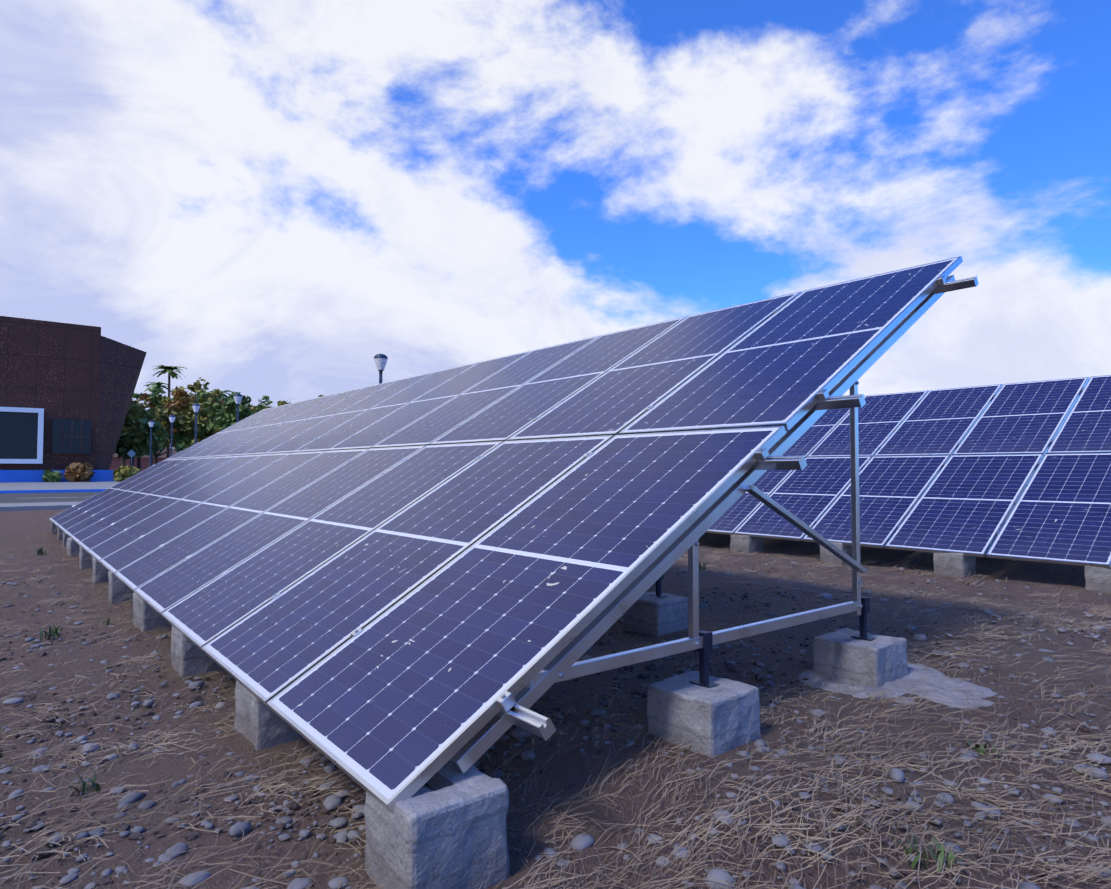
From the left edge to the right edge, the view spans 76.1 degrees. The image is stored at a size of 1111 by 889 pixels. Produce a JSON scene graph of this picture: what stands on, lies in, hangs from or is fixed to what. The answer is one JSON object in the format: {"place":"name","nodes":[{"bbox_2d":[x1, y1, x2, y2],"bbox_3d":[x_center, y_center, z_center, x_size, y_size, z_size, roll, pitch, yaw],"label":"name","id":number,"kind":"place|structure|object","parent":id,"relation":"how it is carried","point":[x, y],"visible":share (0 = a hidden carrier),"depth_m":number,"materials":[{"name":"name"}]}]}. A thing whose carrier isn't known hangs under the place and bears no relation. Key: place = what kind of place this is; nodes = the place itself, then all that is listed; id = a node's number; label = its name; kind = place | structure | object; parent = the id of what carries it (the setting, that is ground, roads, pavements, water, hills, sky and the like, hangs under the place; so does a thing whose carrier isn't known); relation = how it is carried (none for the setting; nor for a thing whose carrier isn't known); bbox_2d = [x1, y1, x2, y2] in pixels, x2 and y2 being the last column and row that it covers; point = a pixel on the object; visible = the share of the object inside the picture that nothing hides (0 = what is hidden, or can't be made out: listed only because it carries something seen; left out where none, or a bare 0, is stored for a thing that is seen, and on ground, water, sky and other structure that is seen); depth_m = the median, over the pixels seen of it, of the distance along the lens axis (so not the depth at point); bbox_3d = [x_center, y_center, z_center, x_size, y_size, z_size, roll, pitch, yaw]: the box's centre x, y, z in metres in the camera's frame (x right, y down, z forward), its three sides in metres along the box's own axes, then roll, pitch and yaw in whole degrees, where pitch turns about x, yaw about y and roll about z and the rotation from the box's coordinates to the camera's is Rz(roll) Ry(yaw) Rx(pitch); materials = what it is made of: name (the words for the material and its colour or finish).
{"place":"outdoors","nodes":[
{"label":"outdoors","id":0,"kind":"place"},
{"bbox_2d":[0,481,119,510],"bbox_3d":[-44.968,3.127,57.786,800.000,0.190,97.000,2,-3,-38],"label":"road and pavements","id":1,"kind":"structure","parent":0,"point":[21,496],"depth_m":32.38,"materials":[{"name":"concrete"}]},
{"bbox_2d":[42,470,62,481],"bbox_3d":[-39.805,2.622,56.155,1.414,1.234,1.549,2,-3,-38],"label":"green bush","id":2,"kind":"object","parent":1,"relation":"on","point":[52,476],"visible":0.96,"depth_m":55.85,"materials":[{"name":"green plant"}]},
{"bbox_2d":[63,462,95,481],"bbox_3d":[-38.305,2.325,57.113,2.235,1.821,2.416,2,-3,-38],"label":"bush","id":3,"kind":"object","parent":1,"relation":"on","point":[83,472],"depth_m":56.67,"materials":[{"name":"brown plant"}]},
{"bbox_2d":[112,465,140,481],"bbox_3d":[-35.688,2.452,59.040,2.049,1.770,2.144,2,-3,-38],"label":"green bush","id":4,"kind":"object","parent":1,"relation":"on","point":[122,473],"visible":0.88,"depth_m":58.61,"materials":[{"name":"green plant"}]},
{"bbox_2d":[127,450,135,465],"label":"diamond road sign","id":5,"kind":"object","parent":1,"relation":"on","point":[131,453],"visible":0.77,"depth_m":71.28,"materials":[{"name":"metal"}]},
{"bbox_2d":[114,399,166,465],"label":"tree","id":6,"kind":"object","parent":1,"relation":"on","point":[137,444],"depth_m":72.88,"materials":[{"name":"green plant"}]},
{"bbox_2d":[148,420,153,466],"bbox_3d":[-33.693,0.530,59.055,0.462,5.110,0.474,2,-3,-38],"label":"street lamp","id":7,"kind":"object","parent":1,"relation":"on","point":[151,423],"visible":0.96,"depth_m":59.02,"materials":[{"name":"grey metal"}]},
{"bbox_2d":[135,401,168,472],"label":"tree","id":8,"kind":"object","parent":1,"relation":"on","point":[143,407],"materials":[{"name":"green plant"}]},
{"bbox_2d":[153,365,186,458],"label":"palm tree","id":9,"kind":"object","parent":1,"relation":"on","point":[169,369],"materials":[{"name":"green plant"}]},
{"bbox_2d":[168,415,174,456],"bbox_3d":[-28.796,0.326,53.206,0.462,5.110,0.474,2,-3,-38],"label":"street lamp","id":10,"kind":"object","parent":1,"relation":"on","point":[171,418],"visible":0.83,"depth_m":53.17,"materials":[{"name":"grey metal"}]},
{"bbox_2d":[192,403,199,443],"bbox_3d":[-22.173,-0.006,43.707,0.462,5.110,0.474,2,-3,-38],"label":"street lamp","id":11,"kind":"object","parent":1,"relation":"on","point":[195,406],"visible":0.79,"depth_m":43.69,"materials":[{"name":"grey metal"}]},
{"bbox_2d":[201,395,256,431],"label":"tree","id":12,"kind":"object","parent":1,"relation":"on","point":[227,418],"depth_m":77.94,"materials":[{"name":"green plant"}]},
{"bbox_2d":[233,393,242,422],"bbox_3d":[-17.106,-0.200,38.153,0.462,5.110,0.474,2,-3,-38],"label":"street lamp","id":13,"kind":"object","parent":1,"relation":"on","point":[237,397],"visible":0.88,"depth_m":38.14,"materials":[{"name":"grey metal"}]},
{"bbox_2d":[229,391,246,405],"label":"tree","id":14,"kind":"object","parent":1,"relation":"on","point":[231,395],"visible":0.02,"depth_m":100.41,"materials":[{"name":"green plant"}]},
{"bbox_2d":[254,403,271,411],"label":"tree","id":15,"kind":"object","parent":1,"relation":"on","point":[257,407],"depth_m":92.89,"materials":[{"name":"green plant"}]},
{"bbox_2d":[257,396,290,411],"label":"tree","id":16,"kind":"object","parent":1,"relation":"on","point":[266,399],"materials":[{"name":"green plant"}]},
{"bbox_2d":[0,316,146,481],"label":"building","id":17,"kind":"structure","parent":0,"point":[66,392],"depth_m":57.08,"materials":[{"name":"brown brick"}]},
{"bbox_2d":[109,448,176,475],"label":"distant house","id":18,"kind":"structure","parent":0,"point":[116,462],"depth_m":123.89,"materials":[{"name":"red brick"}]},
{"bbox_2d":[0,509,1110,888],"bbox_3d":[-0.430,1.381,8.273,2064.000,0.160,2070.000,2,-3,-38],"label":"terrain","id":19,"kind":"structure","parent":0,"point":[24,529],"depth_m":2.76,"materials":[{"name":"soil"}]},
{"bbox_2d":[121,393,140,465],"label":"tree","id":20,"kind":"object","parent":19,"relation":"on","point":[136,395],"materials":[{"name":"green plant"}]},
{"bbox_2d":[136,392,157,467],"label":"tree","id":21,"kind":"object","parent":19,"relation":"on","point":[144,397],"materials":[{"name":"plant"}]},
{"bbox_2d":[144,382,171,462],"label":"palm tree","id":22,"kind":"object","parent":19,"relation":"on","point":[157,384],"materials":[{"name":"green plant"}]},
{"bbox_2d":[146,387,170,464],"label":"tree","id":23,"kind":"object","parent":19,"relation":"on","point":[155,397],"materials":[{"name":"green plant"}]},
{"bbox_2d":[155,386,202,452],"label":"tree","id":24,"kind":"object","parent":19,"relation":"on","point":[169,404],"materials":[{"name":"plant"}]},
{"bbox_2d":[157,377,222,452],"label":"tree","id":25,"kind":"object","parent":19,"relation":"on","point":[186,423],"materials":[{"name":"green plant"}]},
{"bbox_2d":[189,390,233,424],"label":"tree","id":26,"kind":"object","parent":19,"relation":"on","point":[199,394],"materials":[{"name":"green plant"}]},
{"bbox_2d":[204,398,230,432],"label":"tree","id":27,"kind":"object","parent":19,"relation":"on","point":[221,402],"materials":[{"name":"green plant"}]},
{"bbox_2d":[207,389,233,398],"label":"palm tree","id":28,"kind":"object","parent":19,"relation":"on","point":[224,395],"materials":[{"name":"green plant"}]},
{"bbox_2d":[374,354,387,383],"bbox_3d":[-5.976,-0.557,24.211,0.462,5.110,0.474,2,-3,-38],"label":"street lamp","id":29,"kind":"object","parent":19,"relation":"on","point":[380,360],"visible":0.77,"depth_m":24.16,"materials":[{"name":"blue paint"}]},
{"bbox_2d":[51,522,996,888],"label":"concrete blocks","id":30,"kind":"structure","parent":19,"relation":"on","point":[453,836],"depth_m":2.67,"materials":[{"name":"concrete"}]},
{"bbox_2d":[49,256,962,813],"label":"solar panels","id":31,"kind":"object","parent":30,"relation":"on","point":[451,578],"visible":1,"depth_m":3.83,"materials":[{"name":"blue glass"}]},
{"bbox_2d":[425,574,875,790],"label":"anchor posts","id":32,"kind":"object","parent":30,"relation":"on","point":[436,781],"visible":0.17,"depth_m":2.76,"materials":[{"name":"grey metal"}]},
{"bbox_2d":[72,275,977,773],"bbox_3d":[-3.240,0.161,8.553,3.434,2.048,14.254,2,-3,-38],"label":"mounting frame","id":33,"kind":"object","parent":32,"relation":"on","point":[560,667],"visible":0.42,"depth_m":2.80,"materials":[{"name":"silver metal"}]},
{"bbox_2d":[0,534,1110,888],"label":"pebbles","id":34,"kind":"object","parent":19,"relation":"on","point":[578,842],"visible":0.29,"depth_m":2.41,"materials":[{"name":"grey stone"}]},
{"bbox_2d":[0,567,1110,888],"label":"soil clods","id":35,"kind":"object","parent":19,"relation":"on","point":[292,807],"visible":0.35,"depth_m":2.46,"materials":[{"name":"brown soil"}]},
{"bbox_2d":[0,594,1110,888],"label":"fine grit","id":36,"kind":"object","parent":19,"relation":"on","point":[1006,786],"visible":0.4,"depth_m":2.57,"materials":[{"name":"gravel"}]},
{"bbox_2d":[0,533,1110,888],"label":"dry straw litter","id":37,"kind":"object","parent":19,"relation":"on","point":[824,819],"visible":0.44,"depth_m":2.38,"materials":[{"name":"beige plant"}]},
{"bbox_2d":[0,541,1110,873],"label":"green weeds","id":38,"kind":"object","parent":19,"relation":"on","point":[908,853],"visible":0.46,"depth_m":2.52,"materials":[{"name":"green plant"}]},
{"bbox_2d":[671,534,1110,592],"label":"concrete blocks","id":39,"kind":"structure","parent":19,"relation":"on","point":[961,565],"depth_m":7.72,"materials":[{"name":"concrete"}]},
{"bbox_2d":[699,375,1110,567],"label":"solar panels","id":40,"kind":"object","parent":39,"relation":"on","point":[980,487],"visible":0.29,"depth_m":9.11,"materials":[{"name":"blue glass"}]},
{"bbox_2d":[0,0,1110,447],"label":"sky","id":41,"kind":"structure","parent":0,"point":[257,199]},
{"bbox_2d":[747,388,1084,534],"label":"clamps","id":42,"kind":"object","parent":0,"point":[944,463],"depth_m":9.31,"materials":[{"name":"silver metal"}]}
]}

